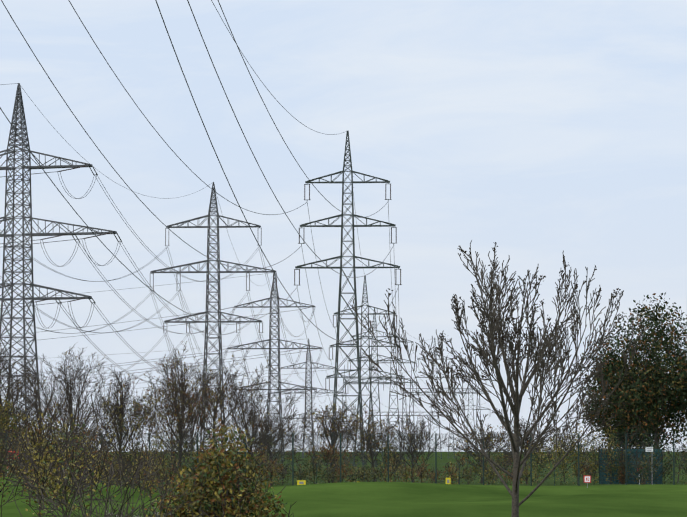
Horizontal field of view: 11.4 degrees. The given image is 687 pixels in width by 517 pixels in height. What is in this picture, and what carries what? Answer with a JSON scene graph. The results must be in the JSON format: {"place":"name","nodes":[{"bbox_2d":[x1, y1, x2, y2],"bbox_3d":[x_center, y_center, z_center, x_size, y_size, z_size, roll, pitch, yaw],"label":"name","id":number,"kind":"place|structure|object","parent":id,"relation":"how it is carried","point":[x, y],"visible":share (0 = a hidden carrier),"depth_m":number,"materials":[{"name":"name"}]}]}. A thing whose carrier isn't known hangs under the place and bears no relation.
{"place":"outdoors","nodes":[
{"label":"outdoors","id":0,"kind":"place"},
{"bbox_2d":[103,510,248,516],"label":"rough grass","id":1,"kind":"structure","parent":0,"point":[149,516],"depth_m":85.74,"materials":[{"name":"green plant"}]},
{"bbox_2d":[4,315,487,441],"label":"power lines","id":2,"kind":"object","parent":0,"point":[252,396],"visible":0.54,"depth_m":1486.70,"materials":[{"name":"grey metal"}]},
{"bbox_2d":[0,452,686,516],"bbox_3d":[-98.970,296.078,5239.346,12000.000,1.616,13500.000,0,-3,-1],"label":"ground","id":3,"kind":"structure","parent":0,"point":[546,498],"depth_m":234.49,"materials":[{"name":"green plant"}]},
{"bbox_2d":[0,83,121,469],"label":"pylon","id":4,"kind":"object","parent":3,"relation":"on","point":[13,168],"visible":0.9,"depth_m":508.06,"materials":[{"name":"metal"}]},
{"bbox_2d":[0,391,209,516],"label":"shrub thicket","id":5,"kind":"object","parent":3,"relation":"on","point":[58,469],"visible":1,"depth_m":147.54,"materials":[{"name":"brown plant"}]},
{"bbox_2d":[150,182,276,465],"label":"pylon","id":6,"kind":"object","parent":3,"relation":"on","point":[208,272],"visible":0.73,"depth_m":718.85,"materials":[{"name":"metal"}]},
{"bbox_2d":[140,418,296,516],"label":"bush","id":7,"kind":"object","parent":3,"relation":"on","point":[229,503],"visible":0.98,"depth_m":68.22,"materials":[{"name":"green plant"}]},
{"bbox_2d":[212,273,322,460],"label":"pylon","id":8,"kind":"object","parent":3,"relation":"on","point":[278,348],"visible":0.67,"depth_m":997.84,"materials":[{"name":"metal"}]},
{"bbox_2d":[297,480,305,484],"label":"yellow marker","id":9,"kind":"object","parent":3,"relation":"on","point":[301,482],"visible":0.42,"depth_m":306.86,"materials":[{"name":"yellow paint"}]},
{"bbox_2d":[266,339,342,455],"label":"pylon","id":10,"kind":"object","parent":3,"relation":"on","point":[311,368],"visible":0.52,"depth_m":1497.45,"materials":[{"name":"metal"}]},
{"bbox_2d":[0,328,686,485],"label":"tree belt","id":11,"kind":"object","parent":3,"relation":"on","point":[185,398],"visible":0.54,"depth_m":327.75,"materials":[{"name":"brown plant"}]},
{"bbox_2d":[0,413,686,487],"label":"fence undergrowth","id":12,"kind":"object","parent":3,"relation":"on","point":[592,450],"depth_m":316.89,"materials":[{"name":"green plant"}]},
{"bbox_2d":[5,433,686,485],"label":"fence","id":13,"kind":"object","parent":3,"relation":"on","point":[277,478],"visible":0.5,"depth_m":309.81,"materials":[{"name":"green metal"}]},
{"bbox_2d":[294,131,401,471],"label":"pylon","id":14,"kind":"object","parent":3,"relation":"on","point":[340,257],"visible":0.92,"depth_m":494.44,"materials":[{"name":"grey metal"}]},
{"bbox_2d":[0,0,402,422],"bbox_3d":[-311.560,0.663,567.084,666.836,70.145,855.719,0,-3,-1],"label":"power lines","id":15,"kind":"object","parent":14,"relation":"hanging from","point":[170,354],"visible":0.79,"depth_m":532.10,"materials":[{"name":"grey metal"}]},
{"bbox_2d":[325,276,404,466],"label":"pylon","id":16,"kind":"object","parent":3,"relation":"on","point":[360,346],"visible":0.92,"depth_m":668.53,"materials":[{"name":"grey metal"}]},
{"bbox_2d":[345,309,403,462],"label":"pylon","id":17,"kind":"object","parent":3,"relation":"on","point":[377,355],"visible":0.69,"depth_m":898.29,"materials":[{"name":"grey metal"}]},
{"bbox_2d":[368,324,418,452],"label":"pylon","id":18,"kind":"object","parent":3,"relation":"on","point":[393,382],"visible":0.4,"depth_m":1148.22,"materials":[{"name":"grey metal"}]},
{"bbox_2d":[341,365,481,458],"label":"switchyard gantries","id":19,"kind":"object","parent":3,"relation":"on","point":[410,388],"visible":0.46,"depth_m":1308.49,"materials":[{"name":"metal"}]},
{"bbox_2d":[412,338,456,458],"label":"pylon","id":20,"kind":"object","parent":3,"relation":"on","point":[432,394],"visible":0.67,"depth_m":1298.34,"materials":[{"name":"grey metal"}]},
{"bbox_2d":[446,478,450,483],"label":"yellow marker","id":21,"kind":"object","parent":3,"relation":"on","point":[448,480],"visible":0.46,"depth_m":307.12,"materials":[{"name":"yellow paint"}]},
{"bbox_2d":[451,364,490,456],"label":"pylon","id":22,"kind":"object","parent":3,"relation":"on","point":[470,402],"visible":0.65,"depth_m":1498.03,"materials":[{"name":"grey metal"}]},
{"bbox_2d":[350,240,645,516],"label":"tree","id":23,"kind":"object","parent":3,"relation":"on","point":[495,320],"visible":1,"depth_m":98.37,"materials":[{"name":"brown plant"}]},
{"bbox_2d":[584,476,590,487],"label":"sign","id":24,"kind":"object","parent":3,"relation":"on","point":[587,479],"visible":1,"depth_m":294.45,"materials":[{"name":"white metal"}]},
{"bbox_2d":[617,453,625,483],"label":"shrub","id":25,"kind":"object","parent":3,"relation":"on","point":[621,478],"depth_m":318.96,"materials":[{"name":"brown plant"}]},
{"bbox_2d":[599,448,662,483],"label":"teal screen panels","id":26,"kind":"object","parent":3,"relation":"on","point":[602,479],"depth_m":320.63,"materials":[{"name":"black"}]},
{"bbox_2d":[578,292,686,452],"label":"oak tree","id":27,"kind":"object","parent":3,"relation":"on","point":[646,395],"visible":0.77,"depth_m":337.92,"materials":[{"name":"green plant"}]},
{"bbox_2d":[646,447,652,481],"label":"sign","id":28,"kind":"object","parent":3,"relation":"on","point":[649,449],"depth_m":316.69,"materials":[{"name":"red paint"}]},
{"bbox_2d":[0,0,686,451],"label":"sky","id":29,"kind":"structure","parent":0,"point":[538,130],"materials":[{"name":"blue"}]}
]}

